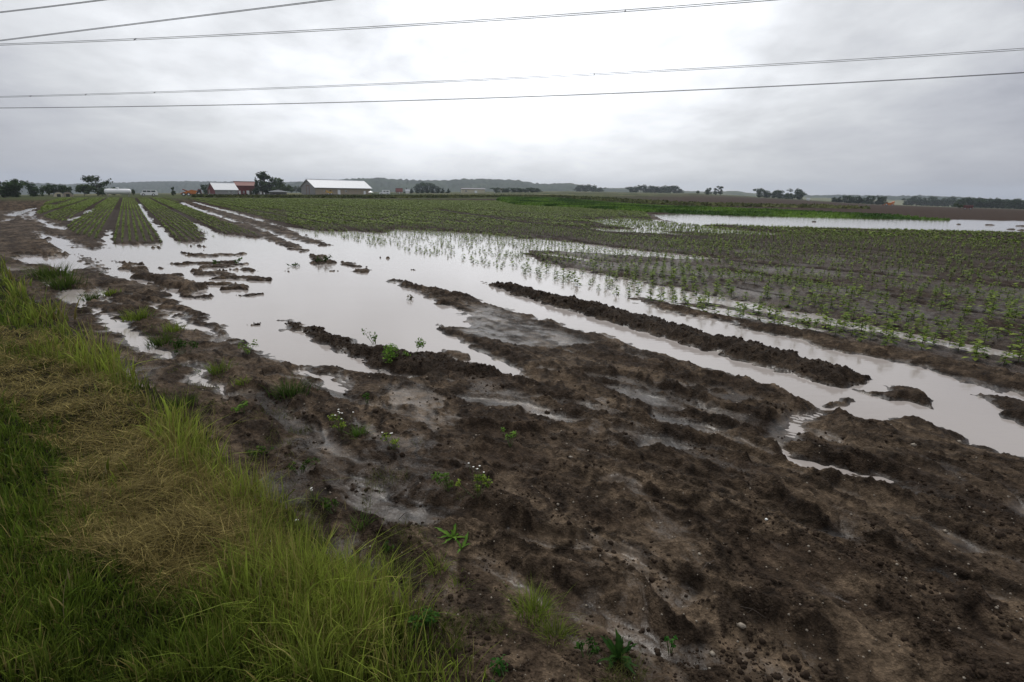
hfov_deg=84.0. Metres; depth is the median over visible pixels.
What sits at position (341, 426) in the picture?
flowering weed
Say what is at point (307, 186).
barn door
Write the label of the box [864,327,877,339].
crop seedling
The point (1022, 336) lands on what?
crop seedling
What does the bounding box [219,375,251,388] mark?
grass clump
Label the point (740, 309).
crop seedling
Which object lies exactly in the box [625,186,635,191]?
broadleaf tree
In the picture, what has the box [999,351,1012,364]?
crop seedling
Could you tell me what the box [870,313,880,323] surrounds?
crop seedling
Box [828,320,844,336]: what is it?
crop seedling
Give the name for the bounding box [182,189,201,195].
farm machine
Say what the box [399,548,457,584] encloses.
grass clump
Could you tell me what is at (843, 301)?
crop seedling
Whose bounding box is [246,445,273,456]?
leafy weed
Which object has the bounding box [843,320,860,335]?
crop seedling
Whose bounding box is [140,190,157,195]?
van
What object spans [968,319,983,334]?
crop seedling
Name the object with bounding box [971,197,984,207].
broadleaf tree
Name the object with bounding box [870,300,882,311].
crop seedling
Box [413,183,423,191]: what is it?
broadleaf tree
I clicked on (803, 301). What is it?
crop seedling
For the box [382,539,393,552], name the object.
leafy weed
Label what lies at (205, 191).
broadleaf tree
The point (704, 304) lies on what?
crop seedling
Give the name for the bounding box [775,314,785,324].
crop seedling
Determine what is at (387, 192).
motorhome
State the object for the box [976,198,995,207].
broadleaf tree
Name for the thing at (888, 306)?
crop seedling
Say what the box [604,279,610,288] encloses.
crop seedling
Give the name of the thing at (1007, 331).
crop seedling
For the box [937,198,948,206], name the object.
broadleaf tree
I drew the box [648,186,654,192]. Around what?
broadleaf tree
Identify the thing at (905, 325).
crop seedling
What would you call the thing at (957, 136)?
sky
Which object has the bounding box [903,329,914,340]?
crop seedling
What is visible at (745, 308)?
crop seedling
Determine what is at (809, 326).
crop seedling
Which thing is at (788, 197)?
broadleaf tree
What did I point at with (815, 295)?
crop seedling
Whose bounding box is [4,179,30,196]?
broadleaf tree
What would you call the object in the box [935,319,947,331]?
crop seedling
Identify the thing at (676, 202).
field margin weeds
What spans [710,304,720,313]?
crop seedling
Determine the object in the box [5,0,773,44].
power line
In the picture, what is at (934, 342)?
crop seedling
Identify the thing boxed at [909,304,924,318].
crop seedling
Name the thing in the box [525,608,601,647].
grass clump
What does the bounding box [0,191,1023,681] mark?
ground
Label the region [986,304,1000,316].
crop seedling
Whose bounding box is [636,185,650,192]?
broadleaf tree
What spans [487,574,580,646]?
grass clump
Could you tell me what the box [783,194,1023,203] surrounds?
hills
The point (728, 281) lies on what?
crop seedling
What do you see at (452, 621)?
creeping weeds
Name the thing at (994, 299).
crop seedling
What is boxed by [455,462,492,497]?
flowering weed
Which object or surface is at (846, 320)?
crop seedling
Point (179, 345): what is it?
leafy weed
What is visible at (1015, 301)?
crop seedling
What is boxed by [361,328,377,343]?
leafy weed
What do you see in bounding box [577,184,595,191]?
broadleaf tree
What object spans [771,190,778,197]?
broadleaf tree
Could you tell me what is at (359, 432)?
grass clump
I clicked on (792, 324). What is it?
crop seedling
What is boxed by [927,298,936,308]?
crop seedling
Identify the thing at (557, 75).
power line
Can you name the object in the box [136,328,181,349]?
grass clump
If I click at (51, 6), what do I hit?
power line
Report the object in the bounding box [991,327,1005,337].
crop seedling
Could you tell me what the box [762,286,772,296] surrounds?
crop seedling
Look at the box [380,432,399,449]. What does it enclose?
flowering weed
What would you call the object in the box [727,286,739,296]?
crop seedling
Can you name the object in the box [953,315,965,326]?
crop seedling
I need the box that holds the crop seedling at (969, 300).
[960,296,974,308]
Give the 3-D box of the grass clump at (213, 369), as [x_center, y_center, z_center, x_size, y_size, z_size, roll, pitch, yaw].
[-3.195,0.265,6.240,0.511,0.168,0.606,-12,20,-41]
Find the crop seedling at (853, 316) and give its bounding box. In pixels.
[848,307,859,317]
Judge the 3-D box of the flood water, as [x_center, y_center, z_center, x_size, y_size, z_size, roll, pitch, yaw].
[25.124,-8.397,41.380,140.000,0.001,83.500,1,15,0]
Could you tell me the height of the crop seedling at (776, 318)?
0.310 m
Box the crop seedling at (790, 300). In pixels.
[784,296,794,306]
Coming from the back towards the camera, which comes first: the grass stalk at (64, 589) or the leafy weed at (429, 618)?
the leafy weed at (429, 618)
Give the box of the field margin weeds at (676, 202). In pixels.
[190,193,870,208]
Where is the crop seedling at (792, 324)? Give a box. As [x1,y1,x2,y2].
[787,316,796,326]
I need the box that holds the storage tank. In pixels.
[104,187,130,195]
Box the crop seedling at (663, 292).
[654,287,668,299]
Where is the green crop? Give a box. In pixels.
[496,196,949,219]
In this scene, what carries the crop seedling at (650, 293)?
on the ground at (540, 353)
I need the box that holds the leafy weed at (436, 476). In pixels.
[430,471,453,491]
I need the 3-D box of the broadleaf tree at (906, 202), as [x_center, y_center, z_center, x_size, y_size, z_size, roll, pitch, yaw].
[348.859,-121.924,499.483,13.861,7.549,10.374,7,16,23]
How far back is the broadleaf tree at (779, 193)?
377.81 m
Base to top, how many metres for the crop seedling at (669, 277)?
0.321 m
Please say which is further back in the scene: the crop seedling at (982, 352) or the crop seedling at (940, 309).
the crop seedling at (940, 309)
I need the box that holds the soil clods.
[212,281,1023,681]
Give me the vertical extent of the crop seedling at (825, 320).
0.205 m
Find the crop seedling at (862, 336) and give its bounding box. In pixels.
[856,331,866,340]
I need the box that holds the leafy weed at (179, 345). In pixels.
[169,337,198,354]
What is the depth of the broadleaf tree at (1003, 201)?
319.75 m
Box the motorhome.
[379,190,389,194]
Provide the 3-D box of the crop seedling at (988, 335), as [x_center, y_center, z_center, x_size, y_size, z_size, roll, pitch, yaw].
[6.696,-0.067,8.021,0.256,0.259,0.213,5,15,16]
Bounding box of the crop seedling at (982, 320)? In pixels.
[975,318,987,331]
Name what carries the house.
on the ground at (540, 353)
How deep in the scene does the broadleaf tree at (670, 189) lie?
576.88 m
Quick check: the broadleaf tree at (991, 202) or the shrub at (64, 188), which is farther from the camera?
the broadleaf tree at (991, 202)
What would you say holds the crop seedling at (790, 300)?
on the ground at (540, 353)
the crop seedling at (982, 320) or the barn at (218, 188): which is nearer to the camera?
the crop seedling at (982, 320)
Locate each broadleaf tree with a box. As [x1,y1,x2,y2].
[0,181,19,197]
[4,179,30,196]
[25,182,43,196]
[39,183,63,193]
[80,175,112,195]
[200,184,207,193]
[255,171,272,194]
[267,177,293,190]
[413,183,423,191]
[416,182,431,191]
[428,184,435,191]
[490,187,501,192]
[573,186,584,191]
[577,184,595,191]
[587,185,598,191]
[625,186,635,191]
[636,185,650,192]
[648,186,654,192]
[652,186,659,192]
[660,185,668,192]
[666,185,677,192]
[669,186,679,192]
[705,187,711,194]
[717,186,723,194]
[753,188,766,196]
[763,191,771,197]
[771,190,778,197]
[775,190,784,197]
[780,193,790,198]
[787,188,806,199]
[839,195,854,201]
[867,195,881,203]
[878,196,886,204]
[902,198,917,204]
[908,196,916,205]
[911,196,923,205]
[918,198,932,205]
[923,197,933,205]
[930,196,937,205]
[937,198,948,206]
[943,196,957,206]
[956,198,977,204]
[959,197,970,207]
[969,201,985,207]
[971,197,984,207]
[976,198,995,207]
[987,201,998,207]
[988,198,1004,208]
[998,199,1010,208]
[1002,201,1015,208]
[1006,199,1020,208]
[1008,200,1023,208]
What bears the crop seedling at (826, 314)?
on the ground at (540, 353)
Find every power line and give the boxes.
[0,0,103,12]
[0,48,1022,97]
[2,0,330,40]
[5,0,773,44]
[16,72,1023,107]
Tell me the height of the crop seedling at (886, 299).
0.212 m
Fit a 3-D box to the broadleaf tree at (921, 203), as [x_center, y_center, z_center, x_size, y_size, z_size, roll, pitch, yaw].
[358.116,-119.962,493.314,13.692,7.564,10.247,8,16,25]
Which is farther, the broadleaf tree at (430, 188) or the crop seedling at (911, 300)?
the broadleaf tree at (430, 188)
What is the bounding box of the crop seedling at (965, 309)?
[959,304,971,315]
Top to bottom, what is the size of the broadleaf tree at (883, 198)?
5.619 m
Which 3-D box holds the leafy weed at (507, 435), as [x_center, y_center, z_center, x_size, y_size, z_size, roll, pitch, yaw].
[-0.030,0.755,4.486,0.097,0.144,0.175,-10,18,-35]
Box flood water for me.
[6,202,1023,482]
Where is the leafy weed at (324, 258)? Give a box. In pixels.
[315,254,331,261]
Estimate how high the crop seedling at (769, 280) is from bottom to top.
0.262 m
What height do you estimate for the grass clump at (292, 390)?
0.184 m
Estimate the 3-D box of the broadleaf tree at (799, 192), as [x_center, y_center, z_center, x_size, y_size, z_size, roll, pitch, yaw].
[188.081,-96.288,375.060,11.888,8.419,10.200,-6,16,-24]
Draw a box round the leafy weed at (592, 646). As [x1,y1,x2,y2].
[574,632,599,658]
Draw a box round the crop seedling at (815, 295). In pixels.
[809,294,819,305]
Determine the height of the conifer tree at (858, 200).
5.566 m
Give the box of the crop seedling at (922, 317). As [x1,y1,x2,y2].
[919,313,926,323]
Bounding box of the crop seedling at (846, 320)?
[836,316,851,328]
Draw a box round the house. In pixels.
[395,188,402,193]
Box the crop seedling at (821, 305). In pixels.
[815,304,826,314]
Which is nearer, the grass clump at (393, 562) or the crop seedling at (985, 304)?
the grass clump at (393, 562)
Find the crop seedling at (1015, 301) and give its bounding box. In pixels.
[1005,298,1019,311]
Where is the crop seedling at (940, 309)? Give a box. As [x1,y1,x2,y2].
[935,301,947,310]
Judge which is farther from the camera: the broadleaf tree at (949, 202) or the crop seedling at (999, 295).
the broadleaf tree at (949, 202)
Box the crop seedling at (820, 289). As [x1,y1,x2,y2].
[816,283,825,293]
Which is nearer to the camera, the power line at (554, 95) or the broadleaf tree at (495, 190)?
the power line at (554, 95)
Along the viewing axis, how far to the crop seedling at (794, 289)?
10.98 m
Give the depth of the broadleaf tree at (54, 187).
144.49 m
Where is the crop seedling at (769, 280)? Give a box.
[765,276,774,285]
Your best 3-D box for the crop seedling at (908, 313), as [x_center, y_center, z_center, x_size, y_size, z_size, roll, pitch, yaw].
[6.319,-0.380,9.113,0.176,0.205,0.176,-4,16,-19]
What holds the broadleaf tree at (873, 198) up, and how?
on the ground at (540, 353)
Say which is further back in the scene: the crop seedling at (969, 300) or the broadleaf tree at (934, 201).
the broadleaf tree at (934, 201)
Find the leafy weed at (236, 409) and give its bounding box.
[231,400,247,413]
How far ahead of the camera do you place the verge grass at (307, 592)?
2.53 m
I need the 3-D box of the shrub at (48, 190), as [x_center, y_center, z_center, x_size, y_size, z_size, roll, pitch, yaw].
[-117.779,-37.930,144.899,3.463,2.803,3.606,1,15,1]
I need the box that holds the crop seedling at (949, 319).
[943,317,952,328]
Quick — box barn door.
[306,185,309,193]
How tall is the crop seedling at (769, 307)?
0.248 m
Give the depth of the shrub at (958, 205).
146.77 m
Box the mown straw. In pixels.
[0,321,320,612]
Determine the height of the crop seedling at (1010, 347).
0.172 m
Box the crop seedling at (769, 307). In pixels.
[765,304,773,316]
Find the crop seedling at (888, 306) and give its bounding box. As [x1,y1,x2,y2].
[878,305,894,318]
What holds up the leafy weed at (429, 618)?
on the ground at (540, 353)
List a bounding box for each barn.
[206,182,237,194]
[233,181,254,193]
[299,179,371,194]
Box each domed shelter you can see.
[53,192,64,196]
[62,192,73,196]
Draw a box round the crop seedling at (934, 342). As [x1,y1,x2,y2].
[926,332,940,343]
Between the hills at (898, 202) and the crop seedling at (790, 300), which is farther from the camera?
the hills at (898, 202)
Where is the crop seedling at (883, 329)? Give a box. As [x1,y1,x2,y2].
[876,318,899,336]
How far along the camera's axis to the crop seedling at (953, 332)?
8.07 m
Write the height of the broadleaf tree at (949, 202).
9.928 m
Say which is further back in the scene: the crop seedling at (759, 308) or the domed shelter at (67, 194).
the domed shelter at (67, 194)
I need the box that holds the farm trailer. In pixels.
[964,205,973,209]
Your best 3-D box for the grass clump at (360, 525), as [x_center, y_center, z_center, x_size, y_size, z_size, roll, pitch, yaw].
[-0.906,1.079,3.428,0.268,0.094,0.353,1,15,1]
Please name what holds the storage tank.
on the ground at (540, 353)
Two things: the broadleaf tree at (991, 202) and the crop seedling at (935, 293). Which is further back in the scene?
the broadleaf tree at (991, 202)
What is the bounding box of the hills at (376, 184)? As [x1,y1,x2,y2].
[285,177,628,192]
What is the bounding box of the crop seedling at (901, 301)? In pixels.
[897,297,906,306]
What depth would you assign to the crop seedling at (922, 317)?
8.92 m
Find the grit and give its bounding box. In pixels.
[202,368,1022,681]
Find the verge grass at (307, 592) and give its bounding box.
[0,254,503,681]
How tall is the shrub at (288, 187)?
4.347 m
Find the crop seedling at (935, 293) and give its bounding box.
[931,289,939,299]
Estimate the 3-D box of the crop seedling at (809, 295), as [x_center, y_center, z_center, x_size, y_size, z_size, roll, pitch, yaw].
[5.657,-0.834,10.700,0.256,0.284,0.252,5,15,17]
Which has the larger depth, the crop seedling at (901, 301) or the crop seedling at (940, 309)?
the crop seedling at (901, 301)
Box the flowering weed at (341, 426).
[328,409,352,431]
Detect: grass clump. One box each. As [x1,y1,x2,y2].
[12,261,99,280]
[33,269,88,291]
[68,290,100,300]
[98,287,124,297]
[99,305,187,321]
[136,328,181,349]
[145,320,194,335]
[152,391,207,411]
[191,357,233,378]
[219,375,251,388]
[258,371,324,406]
[333,507,385,539]
[344,423,371,442]
[350,547,430,595]
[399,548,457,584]
[440,567,481,591]
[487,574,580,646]
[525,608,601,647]
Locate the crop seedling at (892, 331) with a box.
[882,328,900,343]
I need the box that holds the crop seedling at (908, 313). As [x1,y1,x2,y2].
[903,311,910,321]
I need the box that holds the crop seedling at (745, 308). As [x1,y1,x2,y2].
[737,303,752,318]
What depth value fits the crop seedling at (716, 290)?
11.62 m
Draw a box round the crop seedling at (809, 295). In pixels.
[807,289,819,301]
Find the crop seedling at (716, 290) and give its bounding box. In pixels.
[713,284,720,294]
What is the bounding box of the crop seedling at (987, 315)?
[982,309,994,319]
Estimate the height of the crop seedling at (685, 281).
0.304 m
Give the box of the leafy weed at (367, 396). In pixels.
[362,392,369,402]
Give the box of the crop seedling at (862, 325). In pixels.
[854,315,869,330]
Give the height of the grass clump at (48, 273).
0.417 m
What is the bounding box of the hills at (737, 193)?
[568,183,826,197]
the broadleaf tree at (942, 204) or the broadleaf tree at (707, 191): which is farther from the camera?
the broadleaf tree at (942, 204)
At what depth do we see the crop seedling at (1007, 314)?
9.13 m
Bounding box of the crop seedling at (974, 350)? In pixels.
[962,341,989,360]
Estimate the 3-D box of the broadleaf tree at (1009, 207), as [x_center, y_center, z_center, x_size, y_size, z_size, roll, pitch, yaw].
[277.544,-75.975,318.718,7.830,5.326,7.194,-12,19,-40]
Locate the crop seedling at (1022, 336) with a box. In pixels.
[1010,324,1023,341]
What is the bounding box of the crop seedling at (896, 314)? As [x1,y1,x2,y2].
[888,310,901,323]
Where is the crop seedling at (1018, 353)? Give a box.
[1006,343,1023,361]
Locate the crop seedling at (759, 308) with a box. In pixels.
[752,304,764,319]
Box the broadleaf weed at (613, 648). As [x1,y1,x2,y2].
[597,628,637,675]
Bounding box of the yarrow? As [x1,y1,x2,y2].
[305,487,320,504]
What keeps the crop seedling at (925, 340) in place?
on the ground at (540, 353)
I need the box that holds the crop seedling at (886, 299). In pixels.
[880,295,889,303]
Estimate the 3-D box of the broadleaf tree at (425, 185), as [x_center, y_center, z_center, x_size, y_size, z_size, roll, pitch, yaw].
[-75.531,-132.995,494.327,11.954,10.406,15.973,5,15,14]
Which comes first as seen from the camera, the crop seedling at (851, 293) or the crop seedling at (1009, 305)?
the crop seedling at (1009, 305)
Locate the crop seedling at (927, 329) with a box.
[920,324,935,339]
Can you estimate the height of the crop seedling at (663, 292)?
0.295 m
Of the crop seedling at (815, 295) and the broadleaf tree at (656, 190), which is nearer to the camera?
the crop seedling at (815, 295)
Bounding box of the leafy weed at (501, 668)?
[489,654,509,681]
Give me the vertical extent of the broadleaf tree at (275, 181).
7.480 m
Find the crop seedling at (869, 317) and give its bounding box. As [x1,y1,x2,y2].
[859,314,872,326]
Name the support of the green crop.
on the ground at (540, 353)
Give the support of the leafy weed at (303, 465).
on the ground at (540, 353)
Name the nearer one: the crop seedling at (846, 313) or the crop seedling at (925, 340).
the crop seedling at (925, 340)
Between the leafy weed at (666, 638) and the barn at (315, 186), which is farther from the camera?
the barn at (315, 186)
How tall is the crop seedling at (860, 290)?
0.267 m
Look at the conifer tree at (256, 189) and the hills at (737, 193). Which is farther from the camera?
the hills at (737, 193)
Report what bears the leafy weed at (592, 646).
on the ground at (540, 353)
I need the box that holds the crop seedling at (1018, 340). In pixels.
[1011,338,1021,347]
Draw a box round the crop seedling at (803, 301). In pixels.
[798,296,807,307]
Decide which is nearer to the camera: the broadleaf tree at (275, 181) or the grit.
the grit
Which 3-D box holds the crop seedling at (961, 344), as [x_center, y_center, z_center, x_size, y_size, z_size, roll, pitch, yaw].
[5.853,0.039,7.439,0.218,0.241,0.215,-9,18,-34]
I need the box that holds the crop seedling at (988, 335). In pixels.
[978,327,994,342]
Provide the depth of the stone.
2.61 m
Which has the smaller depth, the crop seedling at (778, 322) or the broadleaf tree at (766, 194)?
the crop seedling at (778, 322)
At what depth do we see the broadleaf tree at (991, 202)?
321.93 m
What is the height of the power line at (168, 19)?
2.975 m
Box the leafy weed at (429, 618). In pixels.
[408,605,439,632]
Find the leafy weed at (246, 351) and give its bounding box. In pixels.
[238,339,257,354]
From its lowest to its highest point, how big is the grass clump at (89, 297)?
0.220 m
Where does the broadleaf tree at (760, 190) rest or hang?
on the ground at (540, 353)
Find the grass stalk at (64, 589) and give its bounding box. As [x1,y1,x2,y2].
[63,568,69,622]
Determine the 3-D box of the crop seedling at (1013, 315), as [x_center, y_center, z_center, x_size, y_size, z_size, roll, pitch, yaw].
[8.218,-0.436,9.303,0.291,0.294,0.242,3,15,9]
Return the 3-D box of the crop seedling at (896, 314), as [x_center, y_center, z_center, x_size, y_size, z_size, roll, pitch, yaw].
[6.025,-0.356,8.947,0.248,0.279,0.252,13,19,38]
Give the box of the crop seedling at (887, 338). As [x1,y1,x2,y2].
[880,332,895,345]
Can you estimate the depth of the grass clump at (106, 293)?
10.68 m
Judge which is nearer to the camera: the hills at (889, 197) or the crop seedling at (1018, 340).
the crop seedling at (1018, 340)
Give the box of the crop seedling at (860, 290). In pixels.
[856,286,865,297]
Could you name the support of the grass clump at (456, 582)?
on the ground at (540, 353)
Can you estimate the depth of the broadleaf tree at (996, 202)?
321.06 m
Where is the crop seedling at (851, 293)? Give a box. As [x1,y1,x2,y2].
[846,287,856,296]
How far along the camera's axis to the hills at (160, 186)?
1497.86 m
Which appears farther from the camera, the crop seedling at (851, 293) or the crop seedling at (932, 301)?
the crop seedling at (851, 293)
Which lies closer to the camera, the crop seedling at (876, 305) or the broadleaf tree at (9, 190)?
the crop seedling at (876, 305)
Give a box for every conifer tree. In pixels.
[250,177,260,193]
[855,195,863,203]
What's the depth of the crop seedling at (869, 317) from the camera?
9.03 m
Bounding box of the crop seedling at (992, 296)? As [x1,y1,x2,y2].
[986,291,997,302]
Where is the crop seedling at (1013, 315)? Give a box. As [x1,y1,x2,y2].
[1006,305,1023,320]
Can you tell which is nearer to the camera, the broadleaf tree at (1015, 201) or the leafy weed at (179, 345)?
the leafy weed at (179, 345)
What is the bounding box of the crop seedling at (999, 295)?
[994,287,1006,298]
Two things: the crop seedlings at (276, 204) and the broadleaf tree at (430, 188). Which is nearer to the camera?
the crop seedlings at (276, 204)
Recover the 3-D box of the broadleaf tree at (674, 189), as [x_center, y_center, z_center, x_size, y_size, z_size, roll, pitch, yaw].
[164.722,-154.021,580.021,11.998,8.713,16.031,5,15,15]
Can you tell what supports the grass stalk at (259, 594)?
on the ground at (540, 353)
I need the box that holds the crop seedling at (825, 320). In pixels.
[821,315,830,327]
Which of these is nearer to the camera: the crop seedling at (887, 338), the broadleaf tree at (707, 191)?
the crop seedling at (887, 338)
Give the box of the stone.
[737,622,746,628]
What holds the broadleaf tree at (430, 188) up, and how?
on the ground at (540, 353)
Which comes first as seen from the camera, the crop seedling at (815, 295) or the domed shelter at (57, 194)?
the crop seedling at (815, 295)
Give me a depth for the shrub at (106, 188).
151.26 m
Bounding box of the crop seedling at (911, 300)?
[906,294,916,305]
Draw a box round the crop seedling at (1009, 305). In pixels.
[1000,302,1014,312]
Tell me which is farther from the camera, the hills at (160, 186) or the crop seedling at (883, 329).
the hills at (160, 186)
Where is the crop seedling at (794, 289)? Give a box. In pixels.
[790,287,798,298]
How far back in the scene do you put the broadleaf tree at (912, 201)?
495.52 m
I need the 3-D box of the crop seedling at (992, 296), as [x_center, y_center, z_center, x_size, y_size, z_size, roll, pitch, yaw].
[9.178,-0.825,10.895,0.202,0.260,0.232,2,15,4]
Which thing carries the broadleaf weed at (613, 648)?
on the ground at (540, 353)
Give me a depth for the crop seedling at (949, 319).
8.65 m
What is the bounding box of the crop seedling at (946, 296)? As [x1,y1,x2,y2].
[940,292,953,303]
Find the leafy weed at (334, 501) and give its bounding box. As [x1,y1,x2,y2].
[319,497,338,513]
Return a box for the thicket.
[74,184,95,195]
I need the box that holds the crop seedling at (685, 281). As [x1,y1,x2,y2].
[680,277,688,286]
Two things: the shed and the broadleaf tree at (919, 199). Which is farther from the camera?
the broadleaf tree at (919, 199)
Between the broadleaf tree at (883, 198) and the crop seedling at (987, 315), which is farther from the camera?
the broadleaf tree at (883, 198)
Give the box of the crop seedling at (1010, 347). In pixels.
[1007,344,1014,355]
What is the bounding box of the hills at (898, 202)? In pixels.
[793,198,1000,207]
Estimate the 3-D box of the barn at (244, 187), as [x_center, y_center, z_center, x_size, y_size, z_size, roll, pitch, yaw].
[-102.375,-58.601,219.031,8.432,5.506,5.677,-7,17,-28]
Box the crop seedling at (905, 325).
[902,322,913,335]
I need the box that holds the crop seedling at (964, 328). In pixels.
[953,325,967,336]
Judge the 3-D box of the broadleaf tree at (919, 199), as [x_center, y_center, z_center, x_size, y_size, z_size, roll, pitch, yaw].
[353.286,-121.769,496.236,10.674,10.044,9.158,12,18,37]
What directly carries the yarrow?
on the ground at (540, 353)
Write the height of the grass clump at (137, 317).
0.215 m
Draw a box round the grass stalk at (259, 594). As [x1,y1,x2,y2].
[259,576,261,626]
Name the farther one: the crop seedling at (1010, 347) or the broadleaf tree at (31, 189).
the broadleaf tree at (31, 189)
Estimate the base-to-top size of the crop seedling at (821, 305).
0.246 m
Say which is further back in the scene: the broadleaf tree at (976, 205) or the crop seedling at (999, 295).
the broadleaf tree at (976, 205)
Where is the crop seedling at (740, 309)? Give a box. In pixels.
[735,304,744,315]
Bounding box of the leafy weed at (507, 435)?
[501,427,515,446]
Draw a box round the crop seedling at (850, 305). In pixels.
[843,298,854,311]
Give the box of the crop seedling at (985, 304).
[976,298,994,310]
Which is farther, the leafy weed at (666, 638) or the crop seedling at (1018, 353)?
the crop seedling at (1018, 353)
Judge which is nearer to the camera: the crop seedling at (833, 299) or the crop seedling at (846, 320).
the crop seedling at (846, 320)
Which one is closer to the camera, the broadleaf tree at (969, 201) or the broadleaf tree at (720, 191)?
the broadleaf tree at (969, 201)
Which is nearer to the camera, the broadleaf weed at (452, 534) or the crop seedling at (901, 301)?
the broadleaf weed at (452, 534)
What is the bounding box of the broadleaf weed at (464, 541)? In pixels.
[454,533,468,552]
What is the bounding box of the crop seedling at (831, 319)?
[823,318,835,331]
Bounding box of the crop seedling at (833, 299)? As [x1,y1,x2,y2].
[825,295,837,308]
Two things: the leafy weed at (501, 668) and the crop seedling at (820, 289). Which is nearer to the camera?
the leafy weed at (501, 668)
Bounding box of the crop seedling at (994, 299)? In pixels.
[987,295,1000,308]
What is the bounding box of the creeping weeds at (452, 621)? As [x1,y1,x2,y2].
[14,269,659,681]
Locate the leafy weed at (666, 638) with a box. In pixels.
[664,634,676,652]
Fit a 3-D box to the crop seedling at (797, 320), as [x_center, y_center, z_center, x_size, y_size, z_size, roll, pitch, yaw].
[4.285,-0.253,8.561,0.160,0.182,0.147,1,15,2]
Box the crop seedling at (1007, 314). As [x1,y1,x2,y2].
[1003,310,1014,321]
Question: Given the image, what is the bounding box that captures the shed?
[269,190,286,194]
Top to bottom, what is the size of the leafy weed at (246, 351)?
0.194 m
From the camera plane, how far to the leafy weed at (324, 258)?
15.85 m
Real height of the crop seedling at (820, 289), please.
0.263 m
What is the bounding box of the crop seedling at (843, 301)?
[839,294,850,307]
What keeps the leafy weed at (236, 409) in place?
on the ground at (540, 353)
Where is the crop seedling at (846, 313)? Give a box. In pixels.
[837,311,849,323]
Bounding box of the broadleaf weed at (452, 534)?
[435,523,464,543]
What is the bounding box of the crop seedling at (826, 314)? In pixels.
[819,308,833,318]
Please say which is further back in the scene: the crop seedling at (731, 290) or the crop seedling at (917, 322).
the crop seedling at (731, 290)
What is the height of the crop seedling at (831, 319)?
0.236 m
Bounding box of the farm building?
[461,188,485,192]
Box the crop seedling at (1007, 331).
[999,320,1016,335]
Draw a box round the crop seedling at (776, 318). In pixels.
[766,308,782,322]
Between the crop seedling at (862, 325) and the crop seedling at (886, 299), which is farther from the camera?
the crop seedling at (886, 299)
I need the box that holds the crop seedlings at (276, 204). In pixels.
[37,197,1023,296]
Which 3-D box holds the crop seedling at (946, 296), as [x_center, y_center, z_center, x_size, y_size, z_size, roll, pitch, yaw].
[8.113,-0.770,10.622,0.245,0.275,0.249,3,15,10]
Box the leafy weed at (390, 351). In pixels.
[382,337,425,362]
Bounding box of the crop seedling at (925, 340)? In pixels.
[911,330,933,350]
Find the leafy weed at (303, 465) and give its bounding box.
[288,456,320,473]
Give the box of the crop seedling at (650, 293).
[645,288,655,300]
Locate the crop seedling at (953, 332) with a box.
[942,328,960,343]
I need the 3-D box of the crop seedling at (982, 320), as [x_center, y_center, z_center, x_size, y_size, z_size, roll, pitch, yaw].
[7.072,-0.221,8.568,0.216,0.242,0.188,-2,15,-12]
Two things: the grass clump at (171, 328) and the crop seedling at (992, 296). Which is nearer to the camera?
the grass clump at (171, 328)
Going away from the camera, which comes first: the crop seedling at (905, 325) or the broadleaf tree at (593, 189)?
the crop seedling at (905, 325)
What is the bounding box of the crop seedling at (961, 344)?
[951,335,967,350]
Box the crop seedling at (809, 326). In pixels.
[804,318,813,328]
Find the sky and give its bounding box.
[0,0,1023,199]
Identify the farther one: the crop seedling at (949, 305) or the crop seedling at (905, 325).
the crop seedling at (949, 305)
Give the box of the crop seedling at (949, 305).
[944,301,953,310]
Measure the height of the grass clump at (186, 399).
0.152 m
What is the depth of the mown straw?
3.30 m
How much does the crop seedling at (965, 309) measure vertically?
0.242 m
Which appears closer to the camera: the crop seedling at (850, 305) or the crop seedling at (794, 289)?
the crop seedling at (850, 305)
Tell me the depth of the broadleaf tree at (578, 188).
669.77 m
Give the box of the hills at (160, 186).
[0,181,301,194]
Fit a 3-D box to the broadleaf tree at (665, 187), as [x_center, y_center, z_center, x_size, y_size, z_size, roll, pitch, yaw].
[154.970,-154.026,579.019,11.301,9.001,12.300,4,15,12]
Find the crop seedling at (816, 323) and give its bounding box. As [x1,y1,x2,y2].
[811,319,823,330]
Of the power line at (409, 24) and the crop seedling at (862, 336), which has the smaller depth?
the crop seedling at (862, 336)
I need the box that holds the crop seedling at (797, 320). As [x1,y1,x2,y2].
[794,318,801,327]
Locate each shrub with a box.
[39,186,53,194]
[58,185,72,193]
[98,187,115,195]
[271,184,291,190]
[953,203,965,207]
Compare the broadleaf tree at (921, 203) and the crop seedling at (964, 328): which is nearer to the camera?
the crop seedling at (964, 328)
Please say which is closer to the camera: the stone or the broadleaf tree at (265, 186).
the stone
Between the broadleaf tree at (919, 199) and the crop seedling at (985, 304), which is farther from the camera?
the broadleaf tree at (919, 199)
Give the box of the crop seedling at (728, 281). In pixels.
[724,279,732,290]
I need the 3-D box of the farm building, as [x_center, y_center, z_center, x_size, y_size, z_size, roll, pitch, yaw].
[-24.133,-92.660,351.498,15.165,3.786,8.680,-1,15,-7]
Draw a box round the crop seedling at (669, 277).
[666,269,676,280]
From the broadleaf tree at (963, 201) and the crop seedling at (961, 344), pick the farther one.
the broadleaf tree at (963, 201)
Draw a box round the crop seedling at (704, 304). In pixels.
[698,298,709,311]
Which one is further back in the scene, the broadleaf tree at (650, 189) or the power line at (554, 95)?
the broadleaf tree at (650, 189)
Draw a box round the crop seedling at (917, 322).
[912,318,921,328]
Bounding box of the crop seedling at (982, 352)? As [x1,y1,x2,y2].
[978,344,990,356]
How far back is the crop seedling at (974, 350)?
6.98 m
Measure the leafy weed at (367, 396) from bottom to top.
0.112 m
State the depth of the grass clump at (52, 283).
11.27 m

